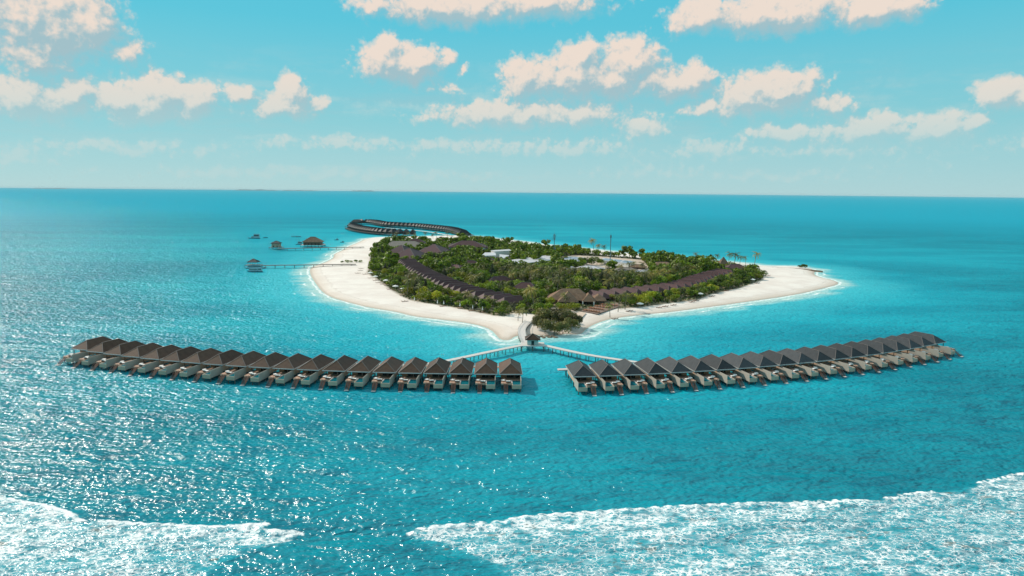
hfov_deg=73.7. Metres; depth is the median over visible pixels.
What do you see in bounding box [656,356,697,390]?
overwater villa
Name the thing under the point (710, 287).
seaside shrub
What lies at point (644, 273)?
coconut palm
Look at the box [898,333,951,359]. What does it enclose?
overwater villa
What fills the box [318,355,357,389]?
overwater villa
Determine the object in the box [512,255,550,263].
service shed
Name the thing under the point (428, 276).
beach villa
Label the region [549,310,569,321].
tree
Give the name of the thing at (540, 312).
tree
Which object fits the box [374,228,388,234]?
overwater villa
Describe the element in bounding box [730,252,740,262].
coconut palm
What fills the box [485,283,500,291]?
broadleaf tree
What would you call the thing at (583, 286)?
broadleaf tree
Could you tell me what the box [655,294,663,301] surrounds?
broadleaf tree
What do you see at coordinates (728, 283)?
seaside shrub
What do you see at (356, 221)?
overwater villa
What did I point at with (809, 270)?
groyne
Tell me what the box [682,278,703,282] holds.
beach villa
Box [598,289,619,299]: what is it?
beach villa
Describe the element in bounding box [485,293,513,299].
beach villa
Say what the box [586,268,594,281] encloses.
casuarina tree
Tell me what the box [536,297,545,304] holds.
broadleaf tree
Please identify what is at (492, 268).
casuarina tree
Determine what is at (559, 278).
coconut palm
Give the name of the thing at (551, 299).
broadleaf tree
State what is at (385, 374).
glass door
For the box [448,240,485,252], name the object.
staff house
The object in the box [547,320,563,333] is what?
tree
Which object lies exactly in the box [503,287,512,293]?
broadleaf tree
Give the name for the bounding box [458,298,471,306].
broadleaf tree
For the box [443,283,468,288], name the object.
beach villa
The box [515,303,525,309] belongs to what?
broadleaf tree
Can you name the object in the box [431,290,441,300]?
broadleaf tree
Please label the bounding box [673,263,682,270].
coconut palm
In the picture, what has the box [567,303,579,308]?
seaside shrub
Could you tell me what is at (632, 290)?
beach villa
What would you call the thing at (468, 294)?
coconut palm
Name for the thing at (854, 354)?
overwater villa
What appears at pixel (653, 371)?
overwater villa
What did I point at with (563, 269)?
coconut palm
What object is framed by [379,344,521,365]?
jetty
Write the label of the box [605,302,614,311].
coconut palm
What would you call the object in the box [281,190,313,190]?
distant island
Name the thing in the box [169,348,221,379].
overwater villa
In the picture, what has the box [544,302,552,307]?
seaside shrub
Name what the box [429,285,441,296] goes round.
broadleaf tree
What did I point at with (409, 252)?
hall
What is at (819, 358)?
overwater villa
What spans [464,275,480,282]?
broadleaf tree
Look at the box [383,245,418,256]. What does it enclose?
hall
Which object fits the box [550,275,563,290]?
coconut palm
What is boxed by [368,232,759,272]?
woodland
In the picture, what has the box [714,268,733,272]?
beach villa
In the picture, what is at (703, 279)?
beach villa
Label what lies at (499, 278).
pool villa
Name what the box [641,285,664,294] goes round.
beach villa
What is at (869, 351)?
overwater villa
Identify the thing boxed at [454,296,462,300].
broadleaf tree
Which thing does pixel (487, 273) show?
broadleaf tree
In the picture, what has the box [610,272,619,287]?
coconut palm
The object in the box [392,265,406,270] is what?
broadleaf tree
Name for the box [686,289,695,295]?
broadleaf tree
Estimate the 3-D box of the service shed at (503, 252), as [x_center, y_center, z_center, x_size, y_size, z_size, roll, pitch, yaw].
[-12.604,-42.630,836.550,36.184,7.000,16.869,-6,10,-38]
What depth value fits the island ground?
522.10 m
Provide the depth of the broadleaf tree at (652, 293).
496.69 m
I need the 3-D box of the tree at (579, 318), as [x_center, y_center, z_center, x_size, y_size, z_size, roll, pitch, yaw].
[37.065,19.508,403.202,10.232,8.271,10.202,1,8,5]
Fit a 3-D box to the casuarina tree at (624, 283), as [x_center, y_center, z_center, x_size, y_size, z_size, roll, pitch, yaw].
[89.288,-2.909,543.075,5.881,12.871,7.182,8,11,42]
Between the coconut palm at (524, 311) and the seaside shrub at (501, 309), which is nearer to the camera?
the coconut palm at (524, 311)
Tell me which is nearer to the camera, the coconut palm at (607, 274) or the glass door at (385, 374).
the glass door at (385, 374)
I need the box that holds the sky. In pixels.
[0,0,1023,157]
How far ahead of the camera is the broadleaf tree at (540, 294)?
493.88 m
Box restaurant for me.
[547,288,605,305]
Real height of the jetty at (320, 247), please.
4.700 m
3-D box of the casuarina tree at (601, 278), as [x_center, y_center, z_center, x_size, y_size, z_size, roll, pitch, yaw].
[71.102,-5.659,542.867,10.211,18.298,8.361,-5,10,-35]
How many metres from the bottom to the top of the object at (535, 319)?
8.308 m
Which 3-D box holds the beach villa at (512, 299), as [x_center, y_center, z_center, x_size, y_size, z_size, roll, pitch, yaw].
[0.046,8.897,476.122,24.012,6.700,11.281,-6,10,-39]
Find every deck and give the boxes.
[246,265,265,268]
[581,303,619,313]
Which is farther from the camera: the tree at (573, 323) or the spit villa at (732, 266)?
the spit villa at (732, 266)
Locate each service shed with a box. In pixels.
[483,252,495,257]
[491,249,510,256]
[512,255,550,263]
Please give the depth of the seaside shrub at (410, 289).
516.01 m
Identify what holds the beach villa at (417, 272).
on the island ground
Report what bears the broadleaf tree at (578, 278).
on the island ground
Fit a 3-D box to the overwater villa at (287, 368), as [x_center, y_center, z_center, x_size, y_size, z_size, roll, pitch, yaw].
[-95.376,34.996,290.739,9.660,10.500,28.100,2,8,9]
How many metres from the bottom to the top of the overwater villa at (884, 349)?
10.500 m
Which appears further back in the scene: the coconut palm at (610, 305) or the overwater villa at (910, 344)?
the coconut palm at (610, 305)
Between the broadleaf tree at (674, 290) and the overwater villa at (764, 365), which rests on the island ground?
the broadleaf tree at (674, 290)
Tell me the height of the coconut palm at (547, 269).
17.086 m
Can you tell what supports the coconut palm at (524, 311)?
on the island ground
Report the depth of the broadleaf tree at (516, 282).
553.02 m
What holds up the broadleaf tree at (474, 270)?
on the island ground
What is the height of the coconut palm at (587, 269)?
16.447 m
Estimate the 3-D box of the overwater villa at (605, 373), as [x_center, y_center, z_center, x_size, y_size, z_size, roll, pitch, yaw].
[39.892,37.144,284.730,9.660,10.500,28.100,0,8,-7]
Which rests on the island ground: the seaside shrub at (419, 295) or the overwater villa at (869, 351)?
the seaside shrub at (419, 295)
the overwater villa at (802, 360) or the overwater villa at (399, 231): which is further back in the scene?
the overwater villa at (399, 231)
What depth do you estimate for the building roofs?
793.63 m
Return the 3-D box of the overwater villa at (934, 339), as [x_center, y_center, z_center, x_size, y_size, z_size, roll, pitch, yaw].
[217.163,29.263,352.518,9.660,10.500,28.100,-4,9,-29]
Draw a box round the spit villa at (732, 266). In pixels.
[725,264,744,269]
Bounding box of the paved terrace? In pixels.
[550,307,585,316]
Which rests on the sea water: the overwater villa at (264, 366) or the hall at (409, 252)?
the overwater villa at (264, 366)
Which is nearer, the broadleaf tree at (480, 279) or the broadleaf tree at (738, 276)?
the broadleaf tree at (480, 279)
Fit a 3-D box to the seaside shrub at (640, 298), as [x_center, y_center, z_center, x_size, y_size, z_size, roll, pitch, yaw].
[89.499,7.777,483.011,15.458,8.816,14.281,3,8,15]
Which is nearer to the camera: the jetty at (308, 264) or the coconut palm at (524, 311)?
the coconut palm at (524, 311)
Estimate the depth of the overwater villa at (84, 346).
318.09 m
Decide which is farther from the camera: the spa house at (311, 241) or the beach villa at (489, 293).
the spa house at (311, 241)
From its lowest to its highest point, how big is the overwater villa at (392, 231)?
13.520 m
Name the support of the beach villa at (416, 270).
on the island ground
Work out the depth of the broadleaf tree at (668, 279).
583.28 m
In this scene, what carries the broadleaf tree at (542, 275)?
on the island ground
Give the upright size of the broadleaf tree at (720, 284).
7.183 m
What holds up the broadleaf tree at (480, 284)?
on the island ground
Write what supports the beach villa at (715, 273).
on the island ground
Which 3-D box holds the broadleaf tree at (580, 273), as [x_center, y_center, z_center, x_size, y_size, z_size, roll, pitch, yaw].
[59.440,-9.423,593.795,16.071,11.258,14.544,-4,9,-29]
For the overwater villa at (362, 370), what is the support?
on the sea water
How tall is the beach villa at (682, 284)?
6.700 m
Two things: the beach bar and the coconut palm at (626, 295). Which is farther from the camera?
the beach bar
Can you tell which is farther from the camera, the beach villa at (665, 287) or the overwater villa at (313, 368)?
the beach villa at (665, 287)
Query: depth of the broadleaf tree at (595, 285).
524.72 m
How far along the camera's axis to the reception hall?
921.19 m
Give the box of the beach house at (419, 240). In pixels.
[410,239,426,243]
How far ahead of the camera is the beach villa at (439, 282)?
557.52 m
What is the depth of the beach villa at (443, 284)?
547.80 m
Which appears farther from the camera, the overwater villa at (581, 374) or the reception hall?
the reception hall
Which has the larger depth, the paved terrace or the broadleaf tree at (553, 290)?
the broadleaf tree at (553, 290)
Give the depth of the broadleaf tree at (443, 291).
501.06 m
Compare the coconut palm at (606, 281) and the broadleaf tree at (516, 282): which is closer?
the coconut palm at (606, 281)
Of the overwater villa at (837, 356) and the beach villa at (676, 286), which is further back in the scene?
the beach villa at (676, 286)
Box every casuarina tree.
[412,279,417,293]
[489,263,495,273]
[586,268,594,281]
[598,271,606,286]
[620,278,627,288]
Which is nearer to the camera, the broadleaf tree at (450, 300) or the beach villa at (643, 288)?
the broadleaf tree at (450, 300)
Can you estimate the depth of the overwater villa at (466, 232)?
1202.16 m
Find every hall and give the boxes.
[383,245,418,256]
[389,241,419,246]
[399,248,424,259]
[421,244,449,252]
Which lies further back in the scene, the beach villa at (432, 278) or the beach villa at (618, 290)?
the beach villa at (432, 278)
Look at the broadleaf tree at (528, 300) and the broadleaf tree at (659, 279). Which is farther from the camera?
the broadleaf tree at (659, 279)
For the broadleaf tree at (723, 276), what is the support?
on the island ground
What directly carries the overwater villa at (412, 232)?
on the sea water
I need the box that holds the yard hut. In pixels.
[630,264,646,268]
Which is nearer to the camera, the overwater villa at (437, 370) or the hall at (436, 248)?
the overwater villa at (437, 370)
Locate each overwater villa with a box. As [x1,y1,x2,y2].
[57,336,112,365]
[72,338,127,367]
[89,340,144,370]
[109,343,163,373]
[127,344,182,375]
[148,346,201,377]
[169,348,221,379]
[192,349,242,381]
[216,351,266,383]
[240,352,288,385]
[266,353,312,386]
[290,354,335,388]
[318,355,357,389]
[344,356,381,390]
[348,219,359,223]
[367,227,379,234]
[371,356,404,391]
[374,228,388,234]
[382,228,390,233]
[388,229,396,235]
[395,229,402,234]
[398,357,427,391]
[409,229,415,235]
[423,357,450,391]
[448,357,474,392]
[458,230,473,235]
[474,358,497,393]
[499,358,522,393]
[565,360,596,395]
[588,359,623,394]
[611,358,648,393]
[633,357,674,392]
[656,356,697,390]
[677,355,721,389]
[699,354,745,387]
[719,353,767,385]
[739,351,788,383]
[759,350,809,381]
[778,348,827,379]
[795,346,845,376]
[812,345,864,374]
[828,343,880,372]
[843,341,896,369]
[857,339,910,366]
[872,337,926,364]
[885,335,938,362]
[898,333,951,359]
[909,331,963,356]
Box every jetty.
[261,264,355,267]
[277,247,353,249]
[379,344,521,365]
[391,228,452,235]
[544,344,636,362]
[557,367,590,375]
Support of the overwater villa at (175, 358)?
on the sea water
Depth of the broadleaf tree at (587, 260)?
736.68 m
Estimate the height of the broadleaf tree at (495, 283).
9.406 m
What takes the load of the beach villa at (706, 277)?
on the island ground
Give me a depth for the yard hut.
705.26 m
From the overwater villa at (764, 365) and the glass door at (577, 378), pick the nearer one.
the glass door at (577, 378)
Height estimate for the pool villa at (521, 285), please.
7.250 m
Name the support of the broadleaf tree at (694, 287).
on the island ground
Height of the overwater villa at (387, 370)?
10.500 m
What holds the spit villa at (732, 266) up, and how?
on the island ground
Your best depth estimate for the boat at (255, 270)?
663.16 m
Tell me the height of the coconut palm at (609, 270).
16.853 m
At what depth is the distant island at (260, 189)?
39288.31 m
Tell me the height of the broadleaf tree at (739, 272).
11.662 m
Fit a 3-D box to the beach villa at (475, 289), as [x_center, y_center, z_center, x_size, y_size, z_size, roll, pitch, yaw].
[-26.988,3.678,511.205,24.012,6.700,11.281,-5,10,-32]
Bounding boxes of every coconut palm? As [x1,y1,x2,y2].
[401,276,413,294]
[405,271,417,287]
[463,291,473,299]
[497,281,506,292]
[518,307,528,322]
[521,261,531,270]
[524,285,539,310]
[544,266,554,275]
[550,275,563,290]
[554,276,566,285]
[558,266,567,274]
[583,267,590,275]
[602,279,612,286]
[603,272,611,278]
[604,268,614,284]
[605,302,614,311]
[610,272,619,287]
[615,293,625,309]
[618,270,628,276]
[621,291,631,306]
[640,270,650,284]
[647,272,656,284]
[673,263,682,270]
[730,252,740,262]
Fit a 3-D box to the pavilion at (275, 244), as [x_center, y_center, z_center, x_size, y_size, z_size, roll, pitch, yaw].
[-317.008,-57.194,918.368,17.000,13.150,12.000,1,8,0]
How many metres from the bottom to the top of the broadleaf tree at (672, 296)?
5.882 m
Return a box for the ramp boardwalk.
[518,320,531,341]
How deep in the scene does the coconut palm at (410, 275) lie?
533.08 m
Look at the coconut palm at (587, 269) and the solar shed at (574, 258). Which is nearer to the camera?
the coconut palm at (587, 269)
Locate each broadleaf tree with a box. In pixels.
[387,276,400,284]
[388,266,398,272]
[390,279,401,287]
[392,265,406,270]
[394,271,404,275]
[415,286,427,292]
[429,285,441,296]
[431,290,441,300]
[439,287,451,294]
[445,298,455,303]
[450,271,469,278]
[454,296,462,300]
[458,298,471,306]
[459,267,470,274]
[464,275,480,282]
[468,276,486,283]
[469,268,479,276]
[474,283,486,287]
[475,270,491,277]
[477,299,491,309]
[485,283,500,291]
[487,281,500,285]
[499,300,508,306]
[501,285,513,291]
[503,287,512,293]
[513,279,523,284]
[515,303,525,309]
[523,295,534,302]
[530,290,545,297]
[531,302,545,308]
[534,279,556,288]
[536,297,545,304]
[538,271,553,278]
[543,287,556,293]
[545,296,555,303]
[558,303,572,308]
[571,271,585,277]
[572,282,590,292]
[573,277,588,282]
[581,257,591,263]
[585,280,602,290]
[619,276,633,284]
[625,296,636,304]
[628,274,644,284]
[643,291,656,299]
[646,295,652,301]
[650,275,667,283]
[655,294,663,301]
[659,273,673,281]
[664,290,673,295]
[666,294,676,299]
[669,273,680,281]
[671,288,680,294]
[674,270,687,278]
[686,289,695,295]
[690,285,701,289]
[707,279,716,284]
[715,282,727,287]
[717,274,732,281]
[733,269,745,277]
[733,274,741,280]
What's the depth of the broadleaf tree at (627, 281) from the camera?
570.53 m
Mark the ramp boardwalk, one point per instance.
(523, 327)
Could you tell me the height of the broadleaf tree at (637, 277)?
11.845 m
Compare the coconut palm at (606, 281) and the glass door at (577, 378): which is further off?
the coconut palm at (606, 281)
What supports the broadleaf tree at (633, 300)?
on the island ground
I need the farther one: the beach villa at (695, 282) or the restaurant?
the beach villa at (695, 282)
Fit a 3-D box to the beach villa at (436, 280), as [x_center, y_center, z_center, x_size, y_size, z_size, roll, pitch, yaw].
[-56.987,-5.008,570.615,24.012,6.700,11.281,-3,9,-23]
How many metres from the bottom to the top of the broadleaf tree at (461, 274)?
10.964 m
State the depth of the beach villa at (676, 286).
545.52 m
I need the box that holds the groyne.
[771,267,822,271]
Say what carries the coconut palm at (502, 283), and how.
on the island ground
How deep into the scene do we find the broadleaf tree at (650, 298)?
485.70 m
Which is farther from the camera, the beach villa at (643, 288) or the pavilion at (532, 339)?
the beach villa at (643, 288)
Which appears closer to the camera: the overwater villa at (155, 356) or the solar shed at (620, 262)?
the overwater villa at (155, 356)
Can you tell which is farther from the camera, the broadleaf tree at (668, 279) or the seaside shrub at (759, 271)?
the seaside shrub at (759, 271)
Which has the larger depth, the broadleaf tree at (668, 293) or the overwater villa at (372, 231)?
the overwater villa at (372, 231)
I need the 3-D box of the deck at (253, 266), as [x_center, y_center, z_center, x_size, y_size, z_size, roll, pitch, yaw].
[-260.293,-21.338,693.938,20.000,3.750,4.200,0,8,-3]
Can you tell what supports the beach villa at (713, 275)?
on the island ground
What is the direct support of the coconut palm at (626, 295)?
on the island ground
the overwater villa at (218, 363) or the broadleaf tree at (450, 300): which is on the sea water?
the overwater villa at (218, 363)
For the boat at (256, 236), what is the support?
on the sea water
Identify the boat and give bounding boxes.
[247,268,262,271]
[248,234,259,238]
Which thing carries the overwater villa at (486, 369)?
on the sea water
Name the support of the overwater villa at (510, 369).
on the sea water
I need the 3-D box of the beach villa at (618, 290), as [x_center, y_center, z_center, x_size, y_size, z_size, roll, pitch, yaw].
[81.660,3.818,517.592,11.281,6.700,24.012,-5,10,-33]
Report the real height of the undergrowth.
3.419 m
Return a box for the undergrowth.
[368,249,759,315]
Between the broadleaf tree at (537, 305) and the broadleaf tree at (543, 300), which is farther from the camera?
the broadleaf tree at (543, 300)
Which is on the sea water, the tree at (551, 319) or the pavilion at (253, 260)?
the pavilion at (253, 260)
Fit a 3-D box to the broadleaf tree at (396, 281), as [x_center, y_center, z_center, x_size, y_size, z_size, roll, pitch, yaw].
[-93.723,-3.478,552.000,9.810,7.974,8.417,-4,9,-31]
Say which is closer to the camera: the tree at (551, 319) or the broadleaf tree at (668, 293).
the tree at (551, 319)
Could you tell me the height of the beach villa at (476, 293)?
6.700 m
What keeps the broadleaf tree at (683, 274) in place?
on the island ground
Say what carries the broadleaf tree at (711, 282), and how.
on the island ground
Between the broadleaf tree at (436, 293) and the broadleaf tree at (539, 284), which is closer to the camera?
the broadleaf tree at (436, 293)
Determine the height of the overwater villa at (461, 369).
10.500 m
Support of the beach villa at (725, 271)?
on the island ground
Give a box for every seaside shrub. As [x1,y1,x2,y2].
[401,285,415,294]
[415,291,425,298]
[417,291,431,299]
[437,295,448,301]
[491,306,511,313]
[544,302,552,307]
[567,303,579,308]
[634,293,648,304]
[703,286,715,292]
[723,281,733,287]
[743,275,753,280]
[754,268,767,275]
[754,273,762,278]
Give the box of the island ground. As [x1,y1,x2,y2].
[310,235,837,339]
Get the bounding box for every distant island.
[32,188,66,188]
[239,189,278,190]
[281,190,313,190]
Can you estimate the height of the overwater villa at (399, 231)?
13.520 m
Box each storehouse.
[575,265,604,269]
[614,267,637,270]
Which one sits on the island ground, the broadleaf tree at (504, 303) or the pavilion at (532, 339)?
the broadleaf tree at (504, 303)
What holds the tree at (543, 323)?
on the island ground
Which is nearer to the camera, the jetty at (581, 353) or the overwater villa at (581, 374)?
the overwater villa at (581, 374)
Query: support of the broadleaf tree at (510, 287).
on the island ground
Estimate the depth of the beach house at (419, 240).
970.18 m
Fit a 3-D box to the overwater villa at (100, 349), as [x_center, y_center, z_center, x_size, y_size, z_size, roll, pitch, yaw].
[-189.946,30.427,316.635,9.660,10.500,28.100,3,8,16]
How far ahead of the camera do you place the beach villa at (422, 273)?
609.82 m
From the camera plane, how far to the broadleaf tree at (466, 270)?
613.01 m
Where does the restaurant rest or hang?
on the island ground
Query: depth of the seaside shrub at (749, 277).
608.05 m
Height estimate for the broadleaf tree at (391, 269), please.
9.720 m
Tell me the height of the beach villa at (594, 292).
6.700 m
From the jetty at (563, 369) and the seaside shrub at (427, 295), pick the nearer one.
the jetty at (563, 369)
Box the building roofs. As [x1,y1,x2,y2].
[559,255,647,272]
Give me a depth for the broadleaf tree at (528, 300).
471.30 m
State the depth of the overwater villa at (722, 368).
293.62 m
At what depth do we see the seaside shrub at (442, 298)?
474.38 m
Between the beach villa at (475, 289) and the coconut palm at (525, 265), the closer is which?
the beach villa at (475, 289)
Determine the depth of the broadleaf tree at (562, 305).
450.99 m
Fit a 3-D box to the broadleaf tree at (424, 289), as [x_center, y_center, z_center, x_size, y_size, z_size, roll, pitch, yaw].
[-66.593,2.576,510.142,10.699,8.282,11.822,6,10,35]
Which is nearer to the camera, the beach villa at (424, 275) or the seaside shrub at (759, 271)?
the beach villa at (424, 275)
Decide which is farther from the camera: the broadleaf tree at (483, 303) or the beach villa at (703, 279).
the beach villa at (703, 279)
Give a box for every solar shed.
[564,256,582,261]
[600,258,634,266]
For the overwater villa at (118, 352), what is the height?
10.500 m
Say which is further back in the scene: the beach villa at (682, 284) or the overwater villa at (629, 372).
the beach villa at (682, 284)
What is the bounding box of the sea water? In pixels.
[0,188,1023,575]
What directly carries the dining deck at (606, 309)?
on the island ground
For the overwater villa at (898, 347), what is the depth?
332.78 m
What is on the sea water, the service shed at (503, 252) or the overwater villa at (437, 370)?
the overwater villa at (437, 370)
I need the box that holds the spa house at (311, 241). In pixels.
[300,237,325,246]
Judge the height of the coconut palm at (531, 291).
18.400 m
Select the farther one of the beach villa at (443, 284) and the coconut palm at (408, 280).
the beach villa at (443, 284)
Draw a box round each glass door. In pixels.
[377,373,393,375]
[432,374,444,376]
[575,377,586,379]
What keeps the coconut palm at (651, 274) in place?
on the island ground
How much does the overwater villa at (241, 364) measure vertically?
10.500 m
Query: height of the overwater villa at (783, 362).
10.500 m
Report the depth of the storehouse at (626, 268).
673.40 m
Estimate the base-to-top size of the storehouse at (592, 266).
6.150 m
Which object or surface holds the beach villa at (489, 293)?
on the island ground
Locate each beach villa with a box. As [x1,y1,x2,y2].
[406,265,424,268]
[411,269,431,272]
[416,270,435,273]
[418,272,437,275]
[422,273,441,277]
[424,275,444,278]
[428,276,449,279]
[430,278,452,282]
[435,279,457,284]
[439,281,462,286]
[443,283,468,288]
[450,284,472,290]
[454,286,479,292]
[461,288,486,297]
[467,290,494,296]
[477,291,503,298]
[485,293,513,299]
[496,295,527,306]
[587,290,612,300]
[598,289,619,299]
[609,288,630,293]
[621,287,642,295]
[631,286,652,291]
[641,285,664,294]
[651,284,672,293]
[660,283,681,288]
[668,281,689,288]
[672,280,695,289]
[677,279,698,284]
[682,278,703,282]
[685,277,706,281]
[688,275,709,279]
[693,274,713,278]
[697,273,716,277]
[701,272,720,275]
[706,271,727,274]
[710,269,729,273]
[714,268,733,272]
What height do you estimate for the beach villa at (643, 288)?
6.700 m
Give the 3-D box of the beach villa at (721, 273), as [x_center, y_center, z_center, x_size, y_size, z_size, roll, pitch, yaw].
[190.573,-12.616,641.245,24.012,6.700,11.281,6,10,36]
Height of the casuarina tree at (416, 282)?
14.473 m
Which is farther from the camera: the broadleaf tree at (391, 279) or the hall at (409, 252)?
the hall at (409, 252)
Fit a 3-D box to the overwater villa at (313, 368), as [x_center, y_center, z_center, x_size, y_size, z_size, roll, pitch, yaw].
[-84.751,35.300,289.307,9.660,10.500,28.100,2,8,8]
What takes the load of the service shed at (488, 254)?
on the island ground
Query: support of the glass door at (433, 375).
in the overwater villa at (437, 370)
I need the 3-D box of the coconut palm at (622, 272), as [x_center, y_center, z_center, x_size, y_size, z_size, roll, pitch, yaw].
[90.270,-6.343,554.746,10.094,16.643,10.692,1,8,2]
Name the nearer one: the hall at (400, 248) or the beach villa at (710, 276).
the beach villa at (710, 276)
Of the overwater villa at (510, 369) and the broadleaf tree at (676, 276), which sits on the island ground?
the broadleaf tree at (676, 276)
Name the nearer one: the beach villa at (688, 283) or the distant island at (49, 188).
the beach villa at (688, 283)
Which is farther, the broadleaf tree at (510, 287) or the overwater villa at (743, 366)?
the broadleaf tree at (510, 287)
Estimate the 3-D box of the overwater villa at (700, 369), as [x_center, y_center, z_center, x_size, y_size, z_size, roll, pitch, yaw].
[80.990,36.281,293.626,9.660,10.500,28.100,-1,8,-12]
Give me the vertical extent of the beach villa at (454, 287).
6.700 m
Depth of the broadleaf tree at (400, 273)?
600.02 m
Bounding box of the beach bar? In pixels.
[719,257,728,265]
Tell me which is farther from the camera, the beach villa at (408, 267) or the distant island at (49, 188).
the distant island at (49, 188)
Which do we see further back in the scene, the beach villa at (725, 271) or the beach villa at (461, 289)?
the beach villa at (725, 271)
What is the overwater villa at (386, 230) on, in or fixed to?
on the sea water
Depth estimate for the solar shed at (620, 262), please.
740.05 m
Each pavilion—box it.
[244,258,262,265]
[269,241,281,247]
[521,333,544,350]
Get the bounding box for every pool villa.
[488,276,512,282]
[513,282,538,290]
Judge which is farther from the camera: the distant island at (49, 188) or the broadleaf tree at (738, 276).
the distant island at (49, 188)
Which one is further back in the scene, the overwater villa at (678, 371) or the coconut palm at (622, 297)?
the coconut palm at (622, 297)
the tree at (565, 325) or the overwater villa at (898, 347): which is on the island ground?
the tree at (565, 325)
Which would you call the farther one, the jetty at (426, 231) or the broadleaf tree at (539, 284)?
the jetty at (426, 231)
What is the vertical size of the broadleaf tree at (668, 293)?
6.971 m
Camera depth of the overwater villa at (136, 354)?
305.63 m
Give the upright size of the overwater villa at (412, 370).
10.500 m
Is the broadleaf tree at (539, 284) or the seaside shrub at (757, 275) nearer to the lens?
the broadleaf tree at (539, 284)
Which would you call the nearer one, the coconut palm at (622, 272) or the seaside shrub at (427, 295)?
the seaside shrub at (427, 295)

